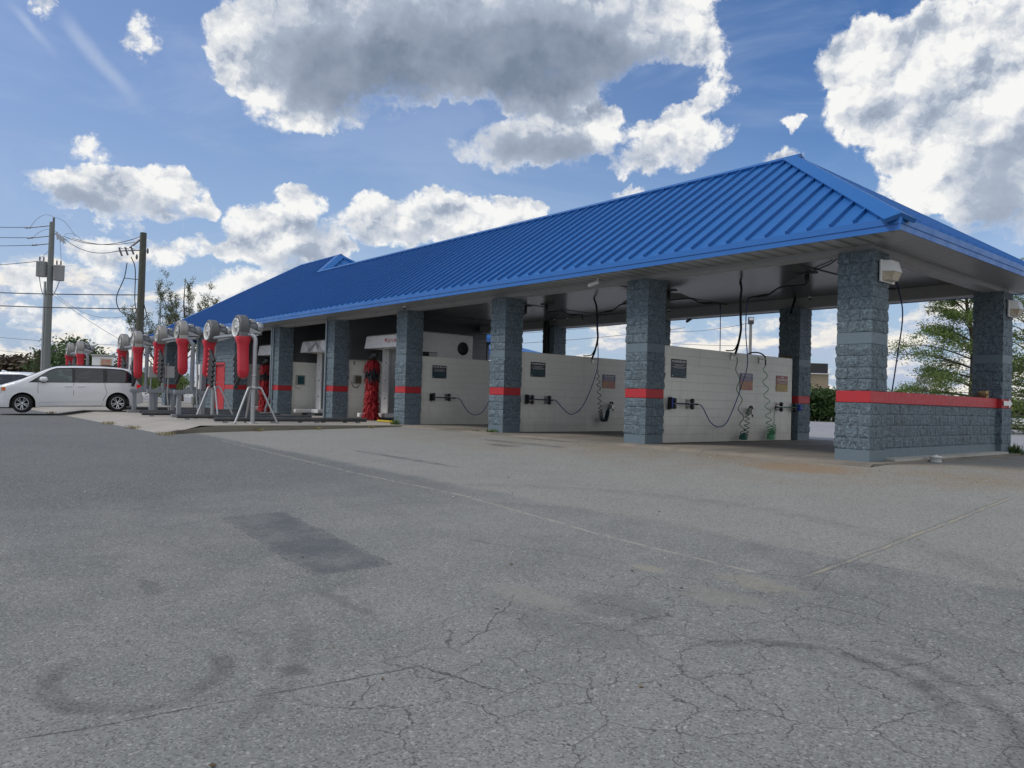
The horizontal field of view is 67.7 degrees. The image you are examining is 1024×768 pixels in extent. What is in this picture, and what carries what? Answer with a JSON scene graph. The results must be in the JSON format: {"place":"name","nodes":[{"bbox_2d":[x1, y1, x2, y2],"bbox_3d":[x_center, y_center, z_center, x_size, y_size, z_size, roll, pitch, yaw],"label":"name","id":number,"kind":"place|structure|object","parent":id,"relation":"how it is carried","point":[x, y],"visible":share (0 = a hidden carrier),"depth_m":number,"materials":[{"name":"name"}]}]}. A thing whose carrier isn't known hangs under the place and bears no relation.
{"place":"outdoors","nodes":[
{"label":"outdoors","id":0,"kind":"place"},
{"bbox_2d":[0,398,1023,767],"bbox_3d":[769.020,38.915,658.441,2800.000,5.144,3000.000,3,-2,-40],"label":"asphalt lot","id":1,"kind":"structure","parent":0,"point":[792,614],"depth_m":5.19,"materials":[{"name":"asphalt"}]},
{"bbox_2d":[0,370,33,384],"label":"white suv","id":2,"kind":"object","parent":1,"relation":"on","point":[6,377],"visible":0.18,"depth_m":35.36,"materials":[{"name":"paint"}]},
{"bbox_2d":[0,353,40,372],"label":"tree line","id":3,"kind":"object","parent":1,"relation":"on","point":[8,362],"visible":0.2,"depth_m":117.23,"materials":[{"name":"plant"}]},
{"bbox_2d":[25,349,40,371],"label":"leafy tree","id":4,"kind":"object","parent":1,"relation":"on","point":[39,353],"visible":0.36,"depth_m":94.98,"materials":[{"name":"green plant"}]},
{"bbox_2d":[12,352,55,372],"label":"leafy tree","id":5,"kind":"object","parent":1,"relation":"on","point":[30,366],"visible":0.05,"depth_m":107.89,"materials":[{"name":"green plant"}]},
{"bbox_2d":[25,215,81,370],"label":"utility pole","id":6,"kind":"object","parent":1,"relation":"on","point":[50,270],"visible":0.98,"depth_m":54.76,"materials":[{"name":"metal"}]},
{"bbox_2d":[27,333,110,370],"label":"leafy tree","id":7,"kind":"object","parent":1,"relation":"on","point":[73,340],"visible":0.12,"depth_m":96.95,"materials":[{"name":"green plant"}]},
{"bbox_2d":[50,336,117,367],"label":"leafy tree","id":8,"kind":"object","parent":1,"relation":"on","point":[61,359],"visible":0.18,"depth_m":93.15,"materials":[{"name":"green plant"}]},
{"bbox_2d":[91,354,115,365],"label":"roadside sign","id":9,"kind":"object","parent":1,"relation":"on","point":[101,359],"visible":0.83,"depth_m":87.78,"materials":[{"name":"plastic"}]},
{"bbox_2d":[101,421,117,424],"bbox_3d":[-12.000,1.145,22.794,0.428,0.122,0.643,3,-2,-40],"label":"weed tuft","id":10,"kind":"object","parent":1,"relation":"on","point":[109,423],"visible":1,"depth_m":22.69,"materials":[{"name":"green plant"}]},
{"bbox_2d":[116,232,148,385],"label":"utility pole","id":11,"kind":"object","parent":1,"relation":"on","point":[140,318],"visible":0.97,"depth_m":49.81,"materials":[{"name":"wood"}]},
{"bbox_2d":[0,292,136,294],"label":"power line","id":12,"kind":"object","parent":11,"relation":"attached to","point":[68,294],"visible":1,"depth_m":50.80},
{"bbox_2d":[0,305,136,308],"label":"power line","id":13,"kind":"object","parent":11,"relation":"attached to","point":[68,307],"visible":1,"depth_m":50.81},
{"bbox_2d":[64,236,139,244],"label":"power line","id":14,"kind":"object","parent":11,"relation":"attached to","point":[102,244],"visible":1,"depth_m":52.33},
{"bbox_2d":[121,289,194,364],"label":"leafy tree","id":15,"kind":"object","parent":1,"relation":"on","point":[129,320],"visible":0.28,"depth_m":62.82,"materials":[{"name":"green plant"}]},
{"bbox_2d":[156,431,173,435],"bbox_3d":[-8.407,1.183,18.490,0.562,0.120,0.525,1,-1,7],"label":"weed tuft","id":16,"kind":"object","parent":1,"relation":"on","point":[163,433],"visible":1,"depth_m":18.42,"materials":[{"name":"green plant"}]},
{"bbox_2d":[142,368,194,393],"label":"leafy tree","id":17,"kind":"object","parent":1,"relation":"on","point":[156,383],"visible":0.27,"depth_m":51.71,"materials":[{"name":"green plant"}]},
{"bbox_2d":[142,372,194,396],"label":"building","id":18,"kind":"structure","parent":1,"relation":"on","point":[185,395],"depth_m":119.92,"materials":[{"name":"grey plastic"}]},
{"bbox_2d":[154,268,219,400],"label":"leafy tree","id":19,"kind":"object","parent":1,"relation":"on","point":[172,317],"visible":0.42,"depth_m":61.45,"materials":[{"name":"green plant"}]},
{"bbox_2d":[31,400,487,434],"bbox_3d":[-15.970,1.418,42.607,19.500,0.200,46.350,3,-2,-40],"label":"drying apron","id":20,"kind":"object","parent":1,"relation":"on","point":[157,423],"visible":0.35,"depth_m":24.28,"materials":[{"name":"concrete"}]},
{"bbox_2d":[65,343,75,364],"bbox_3d":[-23.035,-0.544,40.188,1.200,3.221,0.910,3,-2,-40],"label":"blow dryer","id":21,"kind":"object","parent":20,"relation":"on","point":[70,359],"visible":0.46,"depth_m":39.91,"materials":[{"name":"metal"}]},
{"bbox_2d":[0,365,142,412],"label":"minivan","id":22,"kind":"object","parent":20,"relation":"on","point":[108,387],"visible":0.92,"depth_m":28.53,"materials":[{"name":"white paint"}]},
{"bbox_2d":[74,341,94,364],"bbox_3d":[-20.750,-0.509,37.277,1.200,3.161,0.981,2,-1,-25],"label":"blow dryer","id":23,"kind":"object","parent":20,"relation":"on","point":[82,350],"visible":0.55,"depth_m":37.04,"materials":[{"name":"metal"}]},
{"bbox_2d":[108,334,136,409],"bbox_3d":[-16.029,-0.491,31.903,1.200,3.171,0.910,3,-2,-40],"label":"blow dryer","id":24,"kind":"object","parent":20,"relation":"on","point":[123,353],"visible":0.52,"depth_m":31.66,"materials":[{"name":"metal"}]},
{"bbox_2d":[127,331,157,412],"bbox_3d":[-14.098,-0.467,29.412,1.200,3.131,0.981,2,-1,-25],"label":"blow dryer","id":25,"kind":"object","parent":20,"relation":"on","point":[140,341],"visible":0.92,"depth_m":29.14,"materials":[{"name":"metal"}]},
{"bbox_2d":[146,325,175,409],"bbox_3d":[-12.877,-0.533,28.413,1.200,3.291,0.910,3,-2,-40],"label":"blow dryer","id":26,"kind":"object","parent":20,"relation":"on","point":[162,371],"visible":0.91,"depth_m":28.31,"materials":[{"name":"metal"}]},
{"bbox_2d":[125,406,215,409],"bbox_3d":[-14.824,1.065,32.672,4.200,0.162,0.124,3,-2,-40],"label":"guide rail","id":27,"kind":"object","parent":20,"relation":"on","point":[147,408],"visible":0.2,"depth_m":32.50,"materials":[{"name":"metal"}]},
{"bbox_2d":[170,320,207,416],"bbox_3d":[-10.909,-0.512,25.775,1.200,3.251,1.000,3,-2,-40],"label":"blow dryer","id":28,"kind":"object","parent":20,"relation":"on","point":[185,333],"visible":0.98,"depth_m":25.50,"materials":[{"name":"metal"}]},
{"bbox_2d":[161,337,174,341],"bbox_3d":[-12.061,-1.585,26.978,0.100,0.135,3.058,2,-1,-36],"label":"header pipe","id":29,"kind":"object","parent":28,"relation":"attached to","point":[167,339],"visible":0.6,"depth_m":27.13,"materials":[{"name":"metal"}]},
{"bbox_2d":[191,394,198,406],"bbox_3d":[-16.061,0.823,38.718,0.300,0.825,0.600,3,-2,-40],"label":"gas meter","id":30,"kind":"object","parent":20,"relation":"on","point":[193,400],"visible":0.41,"depth_m":38.60,"materials":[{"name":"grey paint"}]},
{"bbox_2d":[139,410,259,412],"bbox_3d":[-11.671,1.074,28.790,4.400,0.162,0.124,3,-2,-40],"label":"guide rail","id":31,"kind":"object","parent":20,"relation":"on","point":[140,411],"visible":0.34,"depth_m":28.35,"materials":[{"name":"metal"}]},
{"bbox_2d":[141,411,280,415],"bbox_3d":[-10.375,1.068,26.677,4.750,0.162,0.124,3,-2,-40],"label":"guide rail","id":32,"kind":"object","parent":20,"relation":"on","point":[155,413],"visible":0.51,"depth_m":26.09,"materials":[{"name":"metal"}]},
{"bbox_2d":[182,409,242,410],"bbox_3d":[-12.273,1.110,31.359,2.400,0.162,0.124,3,-2,-40],"label":"guide rail","id":33,"kind":"object","parent":20,"relation":"on","point":[218,409],"visible":0.21,"depth_m":31.55,"materials":[{"name":"metal"}]},
{"bbox_2d":[195,320,232,418],"bbox_3d":[-9.494,-0.451,24.564,0.816,3.163,1.128,1,-1,21],"label":"blow dryer","id":34,"kind":"object","parent":20,"relation":"on","point":[212,328],"visible":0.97,"depth_m":24.36,"materials":[{"name":"grey plastic"}]},
{"bbox_2d":[176,414,299,419],"bbox_3d":[-8.708,1.071,24.551,3.950,0.162,0.124,3,-2,-40],"label":"guide rail","id":35,"kind":"object","parent":20,"relation":"on","point":[187,416],"visible":0.47,"depth_m":23.92,"materials":[{"name":"metal"}]},
{"bbox_2d":[231,315,277,423],"bbox_3d":[-7.518,-0.427,22.011,1.276,3.123,1.189,3,-2,-40],"label":"blow dryer","id":36,"kind":"object","parent":20,"relation":"on","point":[245,328],"visible":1,"depth_m":21.80,"materials":[{"name":"red plastic"}]},
{"bbox_2d":[213,334,232,339],"bbox_3d":[-8.702,-1.437,23.192,0.100,0.135,2.875,3,-1,-37],"label":"header pipe","id":37,"kind":"object","parent":36,"relation":"attached to","point":[223,336],"visible":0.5,"depth_m":23.27,"materials":[{"name":"metal"}]},
{"bbox_2d":[214,414,311,416],"bbox_3d":[-8.228,1.103,25.416,3.300,0.162,0.124,3,-2,-40],"label":"guide rail","id":38,"kind":"object","parent":20,"relation":"on","point":[242,414],"visible":0.2,"depth_m":24.92,"materials":[{"name":"metal"}]},
{"bbox_2d":[255,344,270,411],"bbox_3d":[-10.022,-0.226,35.000,2.758,3.110,4.000,3,-2,-40],"label":"wash machine","id":39,"kind":"object","parent":20,"relation":"on","point":[264,371],"visible":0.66,"depth_m":34.70,"materials":[{"name":"metal"}]},
{"bbox_2d":[214,417,366,422],"bbox_3d":[-6.586,1.104,23.203,4.850,0.162,0.124,3,-2,-40],"label":"guide rail","id":40,"kind":"object","parent":20,"relation":"on","point":[260,419],"visible":0.92,"depth_m":23.05,"materials":[{"name":"metal"}]},
{"bbox_2d":[272,417,346,422],"bbox_3d":[-6.264,1.127,23.868,2.900,0.162,0.124,3,-2,-40],"label":"guide rail","id":41,"kind":"object","parent":20,"relation":"on","point":[300,417],"visible":0.19,"depth_m":23.59,"materials":[{"name":"metal"}]},
{"bbox_2d":[294,339,354,415],"bbox_3d":[-6.949,-0.211,31.457,2.600,3.110,4.120,3,-2,-40],"label":"wash machine","id":42,"kind":"object","parent":20,"relation":"on","point":[317,347],"visible":0.26,"depth_m":32.11,"materials":[{"name":"metal"}]},
{"bbox_2d":[388,419,400,424],"bbox_3d":[-3.710,1.194,24.239,0.425,0.250,0.541,3,-2,-40],"label":"weed tuft","id":43,"kind":"object","parent":20,"relation":"on","point":[397,422],"visible":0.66,"depth_m":24.22,"materials":[{"name":"green plant"}]},
{"bbox_2d":[357,331,472,420],"bbox_3d":[-3.551,-0.199,27.396,2.796,3.110,4.130,3,-2,-40],"label":"wash machine","id":44,"kind":"object","parent":20,"relation":"on","point":[444,345],"visible":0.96,"depth_m":27.42,"materials":[{"name":"metal"}]},
{"bbox_2d":[164,425,413,433],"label":"kerb","id":45,"kind":"structure","parent":1,"relation":"on","point":[227,428],"depth_m":20.75,"materials":[{"name":"concrete"}]},
{"bbox_2d":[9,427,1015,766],"bbox_3d":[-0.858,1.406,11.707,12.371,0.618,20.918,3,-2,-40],"label":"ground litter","id":46,"kind":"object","parent":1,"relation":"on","point":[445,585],"visible":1,"depth_m":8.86,"materials":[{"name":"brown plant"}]},
{"bbox_2d":[148,153,1023,461],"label":"car wash building","id":47,"kind":"structure","parent":1,"relation":"on","point":[762,227],"depth_m":19.22,"materials":[{"name":"blue metal"}]},
{"bbox_2d":[195,364,206,389],"bbox_3d":[-15.781,-0.359,38.668,0.340,1.300,0.900,3,-2,-40],"label":"meter cabinet","id":48,"kind":"object","parent":47,"relation":"attached to","point":[202,379],"visible":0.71,"depth_m":38.40,"materials":[{"name":"metal"}]},
{"bbox_2d":[295,375,304,388],"bbox_3d":[-9.075,-0.350,32.588,0.494,1.107,0.126,3,-2,-40],"label":"control box","id":49,"kind":"object","parent":47,"relation":"attached to","point":[299,379],"visible":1,"depth_m":32.56,"materials":[{"name":"grey metal"}]},
{"bbox_2d":[298,376,303,383],"bbox_3d":[-8.997,-0.167,32.576,0.292,0.344,0.005,3,-2,-40],"label":"window","id":50,"kind":"structure","parent":49,"relation":"in","point":[300,378],"depth_m":32.57,"materials":[{"name":"teal glass"}]},
{"bbox_2d":[351,361,361,387],"bbox_3d":[-5.873,-0.347,28.826,0.424,1.007,0.126,3,-2,-40],"label":"control box","id":51,"kind":"object","parent":47,"relation":"attached to","point":[357,379],"visible":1,"depth_m":28.78,"materials":[{"name":"black plastic"}]},
{"bbox_2d":[355,376,360,382],"bbox_3d":[-5.798,-0.163,28.811,0.245,0.264,0.005,3,-2,-40],"label":"window","id":52,"kind":"structure","parent":51,"relation":"in","point":[357,378],"depth_m":28.80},
{"bbox_2d":[432,365,446,378],"bbox_3d":[-2.401,-0.400,25.294,0.570,0.424,0.014,3,-2,-40],"label":"foam sign","id":53,"kind":"object","parent":47,"relation":"attached to","point":[438,371],"visible":1,"depth_m":25.29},
{"bbox_2d":[444,394,450,400],"bbox_3d":[-2.133,0.445,25.430,0.166,0.256,0.163,3,-2,-40],"label":"brush clip","id":54,"kind":"object","parent":47,"relation":"attached to","point":[447,399],"visible":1,"depth_m":25.43,"materials":[{"name":"silver plastic"}]},
{"bbox_2d":[523,306,531,314],"bbox_3d":[0.011,-2.233,25.385,0.140,0.602,1.769,3,-2,-40],"label":"ceiling boom","id":55,"kind":"object","parent":47,"relation":"attached to","point":[525,310],"visible":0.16,"depth_m":24.84,"materials":[{"name":"black metal"}]},
{"bbox_2d":[530,362,545,376],"bbox_3d":[0.734,-0.406,21.503,0.560,0.414,0.014,3,-2,-40],"label":"foam sign","id":56,"kind":"object","parent":47,"relation":"attached to","point":[537,369],"visible":1,"depth_m":21.48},
{"bbox_2d":[544,396,550,404],"bbox_3d":[1.020,0.456,21.653,0.166,0.256,0.163,3,-2,-40],"label":"brush clip","id":57,"kind":"object","parent":47,"relation":"attached to","point":[546,401],"visible":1,"depth_m":21.66,"materials":[{"name":"silver plastic"}]},
{"bbox_2d":[524,393,553,403],"bbox_3d":[0.776,0.429,21.389,1.105,0.347,0.156,3,-2,-40],"label":"foam brush","id":58,"kind":"object","parent":57,"relation":"on","point":[527,398],"visible":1,"depth_m":21.08,"materials":[{"name":"black plastic"}]},
{"bbox_2d":[540,303,582,319],"bbox_3d":[1.546,-2.226,23.621,0.140,0.602,1.769,3,-2,-43],"label":"ceiling boom","id":59,"kind":"object","parent":47,"relation":"attached to","point":[548,309],"visible":1,"depth_m":23.88,"materials":[{"name":"black metal"}]},
{"bbox_2d":[588,278,599,286],"bbox_3d":[1.893,-2.349,17.689,0.285,0.211,0.090,1,-1,31],"label":"security camera","id":60,"kind":"object","parent":47,"relation":"attached to","point":[597,281],"visible":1,"depth_m":17.65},
{"bbox_2d":[591,298,598,358],"bbox_3d":[2.443,-1.641,22.706,0.173,1.769,0.659,1,-1,18],"label":"drop hose","id":61,"kind":"object","parent":47,"relation":"hanging from","point":[596,327],"visible":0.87,"depth_m":22.87,"materials":[{"name":"black rubber"}]},
{"bbox_2d":[597,373,609,421],"bbox_3d":[2.756,0.363,23.060,0.586,1.551,0.147,3,-2,-40],"label":"coiled hose","id":62,"kind":"object","parent":47,"relation":"hanging from","point":[606,416],"visible":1,"depth_m":23.04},
{"bbox_2d":[602,374,614,388],"bbox_3d":[2.967,-0.073,23.392,0.570,0.416,0.014,3,-2,-40],"label":"gloss sign","id":63,"kind":"object","parent":47,"relation":"attached to","point":[608,381],"visible":1,"depth_m":23.37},
{"bbox_2d":[608,402,613,410],"bbox_3d":[3.005,0.676,23.330,0.191,0.286,0.150,3,-2,-40],"label":"spray gun","id":64,"kind":"object","parent":47,"relation":"attached to","point":[611,406],"visible":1,"depth_m":23.31,"materials":[{"name":"silver metal"}]},
{"bbox_2d":[598,300,626,317],"bbox_3d":[3.098,-2.221,21.735,0.140,0.602,1.769,3,-2,-40],"label":"ceiling boom","id":65,"kind":"object","parent":47,"relation":"attached to","point":[624,302],"visible":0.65,"depth_m":21.92,"materials":[{"name":"black metal"}]},
{"bbox_2d":[555,325,598,414],"bbox_3d":[1.977,-0.560,22.169,1.768,2.916,0.376,3,-2,-40],"label":"wash hose","id":66,"kind":"object","parent":65,"relation":"hanging from","point":[592,383],"visible":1,"depth_m":22.54,"materials":[{"name":"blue rubber"}]},
{"bbox_2d":[673,398,676,408],"bbox_3d":[3.690,0.443,17.467,0.112,0.256,0.163,3,-2,-40],"label":"brush clip","id":67,"kind":"object","parent":47,"relation":"attached to","point":[674,401],"visible":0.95,"depth_m":17.40,"materials":[{"name":"black rubber"}]},
{"bbox_2d":[666,395,699,409],"bbox_3d":[3.974,0.445,17.646,1.175,0.380,0.163,3,-2,-40],"label":"foam brush","id":68,"kind":"object","parent":67,"relation":"on","point":[670,403],"visible":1,"depth_m":17.30,"materials":[{"name":"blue plastic"}]},
{"bbox_2d":[671,359,686,377],"bbox_3d":[3.872,-0.358,17.713,0.570,0.428,0.014,3,-2,-40],"label":"foam sign","id":69,"kind":"object","parent":47,"relation":"attached to","point":[678,368],"visible":1,"depth_m":17.69,"materials":[{"name":"plastic"}]},
{"bbox_2d":[685,399,694,408],"bbox_3d":[4.178,0.468,17.880,0.166,0.256,0.163,3,-2,-40],"label":"brush clip","id":70,"kind":"object","parent":47,"relation":"attached to","point":[689,401],"visible":0.98,"depth_m":17.88,"materials":[{"name":"silver metal"}]},
{"bbox_2d":[666,290,720,308],"bbox_3d":[4.694,-2.209,20.080,1.769,0.602,0.140,1,-2,43],"label":"ceiling boom","id":71,"kind":"object","parent":47,"relation":"attached to","point":[674,296],"visible":1,"depth_m":20.30,"materials":[{"name":"black metal"}]},
{"bbox_2d":[720,309,720,345],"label":"drop hose","id":72,"kind":"object","parent":71,"relation":"hanging from","point":[720,327],"visible":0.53,"depth_m":19.42,"materials":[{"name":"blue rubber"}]},
{"bbox_2d":[734,281,742,353],"bbox_3d":[5.621,-1.628,18.949,0.173,1.769,0.659,1,-1,18],"label":"drop hose","id":73,"kind":"object","parent":47,"relation":"hanging from","point":[740,312],"visible":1,"depth_m":19.13,"materials":[{"name":"black rubber"}]},
{"bbox_2d":[735,358,746,439],"bbox_3d":[5.734,0.360,19.095,0.418,2.079,0.197,3,-2,-40],"label":"coiled hose","id":74,"kind":"object","parent":47,"relation":"hanging from","point":[742,436],"visible":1,"depth_m":19.07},
{"bbox_2d":[743,408,749,438],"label":"coiled hose","id":75,"kind":"object","parent":74,"relation":"attached to","point":[746,424],"visible":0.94,"depth_m":19.26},
{"bbox_2d":[740,373,752,389],"bbox_3d":[5.984,-0.057,19.500,0.570,0.423,0.014,3,-2,-40],"label":"gloss sign","id":76,"kind":"object","parent":47,"relation":"attached to","point":[747,384],"visible":0.91,"depth_m":19.50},
{"bbox_2d":[747,406,753,416],"bbox_3d":[6.052,0.693,19.464,0.191,0.286,0.150,3,-2,-40],"label":"spray gun","id":77,"kind":"object","parent":47,"relation":"attached to","point":[751,411],"visible":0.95,"depth_m":19.43,"materials":[{"name":"silver metal"}]},
{"bbox_2d":[762,361,774,439],"bbox_3d":[6.706,0.430,19.918,0.480,2.049,0.227,3,-2,-40],"label":"coiled hose","id":78,"kind":"object","parent":47,"relation":"hanging from","point":[770,436],"visible":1,"depth_m":19.88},
{"bbox_2d":[769,410,776,436],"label":"coiled hose","id":79,"kind":"object","parent":47,"relation":"hanging from","point":[773,426],"visible":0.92,"depth_m":20.07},
{"bbox_2d":[775,402,782,411],"bbox_3d":[7.148,0.611,20.393,0.166,0.256,0.163,3,-2,-40],"label":"brush clip","id":80,"kind":"object","parent":47,"relation":"attached to","point":[779,409],"visible":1,"depth_m":20.38,"materials":[{"name":"silver metal"}]},
{"bbox_2d":[776,375,787,391],"bbox_3d":[7.281,-0.006,20.598,0.570,0.424,0.014,3,-2,-40],"label":"tire sign","id":81,"kind":"object","parent":47,"relation":"attached to","point":[781,383],"visible":1,"depth_m":20.60,"materials":[{"name":"orange plastic"}]},
{"bbox_2d":[747,272,817,304],"bbox_3d":[6.245,-2.213,17.782,0.140,0.602,1.769,3,-2,-40],"label":"ceiling boom","id":82,"kind":"object","parent":47,"relation":"attached to","point":[802,281],"visible":0.99,"depth_m":17.47,"materials":[{"name":"black metal"}]},
{"bbox_2d":[700,299,748,426],"bbox_3d":[5.272,-0.498,18.395,1.734,3.109,0.554,3,-2,-40],"label":"wash hose","id":83,"kind":"object","parent":82,"relation":"hanging from","point":[743,378],"visible":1,"depth_m":18.75,"materials":[{"name":"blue rubber"}]},
{"bbox_2d":[774,405,801,410],"bbox_3d":[7.435,0.628,20.574,1.321,0.160,0.120,3,-2,-40],"label":"tire brush","id":84,"kind":"object","parent":47,"relation":"attached to","point":[799,407],"visible":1,"depth_m":20.83,"materials":[{"name":"blue plastic"}]},
{"bbox_2d":[806,258,837,274],"bbox_3d":[6.539,-2.511,15.613,0.187,0.052,3.278,1,-1,6],"label":"feed pipe","id":85,"kind":"object","parent":47,"relation":"attached to","point":[822,267],"visible":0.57,"depth_m":16.34,"materials":[{"name":"grey plastic"}]},
{"bbox_2d":[879,259,901,284],"bbox_3d":[6.617,-1.957,13.276,0.530,0.380,0.225,3,-2,-40],"label":"wall light","id":86,"kind":"object","parent":47,"relation":"attached to","point":[890,271],"visible":1,"depth_m":13.17,"materials":[{"name":"plastic"}]},
{"bbox_2d":[891,282,902,391],"bbox_3d":[7.645,-0.877,15.172,0.189,2.811,1.631,1,-1,29],"label":"drop hose","id":87,"kind":"object","parent":47,"relation":"hanging from","point":[899,338],"visible":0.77,"depth_m":15.23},
{"bbox_2d":[972,392,988,397],"bbox_3d":[10.449,0.241,16.994,0.356,0.133,0.360,1,-1,17],"label":"nest","id":88,"kind":"object","parent":47,"relation":"on","point":[979,394],"visible":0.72,"depth_m":16.96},
{"bbox_2d":[1004,399,1011,407],"bbox_3d":[11.303,0.445,17.400,0.570,0.215,0.006,3,-2,-40],"label":"arrow sign","id":89,"kind":"object","parent":47,"relation":"attached to","point":[1008,403],"visible":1,"depth_m":17.41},
{"bbox_2d":[1007,300,1023,318],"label":"wall light","id":90,"kind":"object","parent":47,"relation":"attached to","point":[1015,309],"visible":1,"depth_m":17.32,"materials":[{"name":"plastic"}]},
{"bbox_2d":[809,383,835,421],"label":"hedge","id":91,"kind":"object","parent":1,"relation":"on","point":[822,405],"visible":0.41,"depth_m":76.63,"materials":[{"name":"green plant"}]},
{"bbox_2d":[909,365,952,395],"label":"leafy tree","id":92,"kind":"object","parent":1,"relation":"on","point":[924,383],"visible":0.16,"depth_m":65.94,"materials":[{"name":"green plant"}]},
{"bbox_2d":[929,455,941,462],"bbox_3d":[7.783,1.371,14.034,0.208,0.132,0.208,3,-2,-40],"label":"plastic pot","id":93,"kind":"object","parent":1,"relation":"on","point":[936,458],"visible":1,"depth_m":13.96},
{"bbox_2d":[887,295,1023,433],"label":"leafy tree","id":94,"kind":"object","parent":1,"relation":"on","point":[944,332],"visible":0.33,"depth_m":44.09,"materials":[{"name":"green plant"}]},
{"bbox_2d":[943,258,1023,430],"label":"leafy tree","id":95,"kind":"object","parent":1,"relation":"on","point":[1022,318],"visible":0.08,"depth_m":50.50,"materials":[{"name":"green plant"}]},
{"bbox_2d":[1011,397,1023,414],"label":"hedge","id":96,"kind":"object","parent":1,"relation":"on","point":[1017,411],"visible":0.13,"depth_m":148.07,"materials":[{"name":"green plant"}]},
{"bbox_2d":[0,0,1023,399],"label":"sky","id":97,"kind":"structure","parent":0,"point":[250,143],"materials":[{"name":"blue"}]},
{"bbox_2d":[143,396,1023,450],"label":"road","id":98,"kind":"structure","parent":0,"point":[822,430],"depth_m":34.93,"materials":[{"name":"asphalt"}]},
{"bbox_2d":[489,345,540,359],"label":"vacuum canopy","id":99,"kind":"object","parent":98,"relation":"on","point":[525,350],"depth_m":51.90,"materials":[{"name":"blue metal"}]},
{"bbox_2d":[748,317,753,353],"bbox_3d":[12.430,-0.643,39.932,0.280,5.717,0.193,2,-1,0],"label":"floodlight pole","id":100,"kind":"object","parent":98,"relation":"on","point":[750,321],"visible":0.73,"depth_m":39.91,"materials":[{"name":"grey metal"}]},
{"bbox_2d":[671,343,732,345],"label":"power line","id":101,"kind":"object","parent":100,"relation":"attached to","point":[711,345],"visible":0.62,"depth_m":43.67,"materials":[{"name":"metal"}]},
{"bbox_2d":[530,328,680,342],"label":"power line","id":102,"kind":"object","parent":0,"point":[599,337],"visible":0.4,"depth_m":60.15,"materials":[{"name":"metal"}]},
{"bbox_2d":[401,426,1023,466],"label":"bay floor","id":103,"kind":"structure","parent":0,"point":[818,451],"depth_m":16.95,"materials":[{"name":"concrete"}]},
{"bbox_2d":[1008,442,1023,454],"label":"weed tuft","id":104,"kind":"object","parent":103,"relation":"on","point":[1014,449],"visible":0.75,"depth_m":17.41,"materials":[{"name":"green plant"}]},
{"bbox_2d":[810,363,830,390],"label":"brick building","id":105,"kind":"structure","parent":0,"point":[819,374],"depth_m":94.95,"materials":[{"name":"beige brick"}]},
{"bbox_3d":[-2.587,0.421,25.046,0.112,0.256,0.163,3,-2,-40],"label":"brush clip","id":106,"kind":"object","parent":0,"visible":0},
{"bbox_2d":[429,393,456,400],"bbox_3d":[-2.271,0.443,25.253,1.105,0.319,0.161,3,-2,-40],"label":"foam brush","id":107,"kind":"object","parent":106,"relation":"on","point":[431,397],"visible":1,"depth_m":24.95,"materials":[{"name":"black plastic"}]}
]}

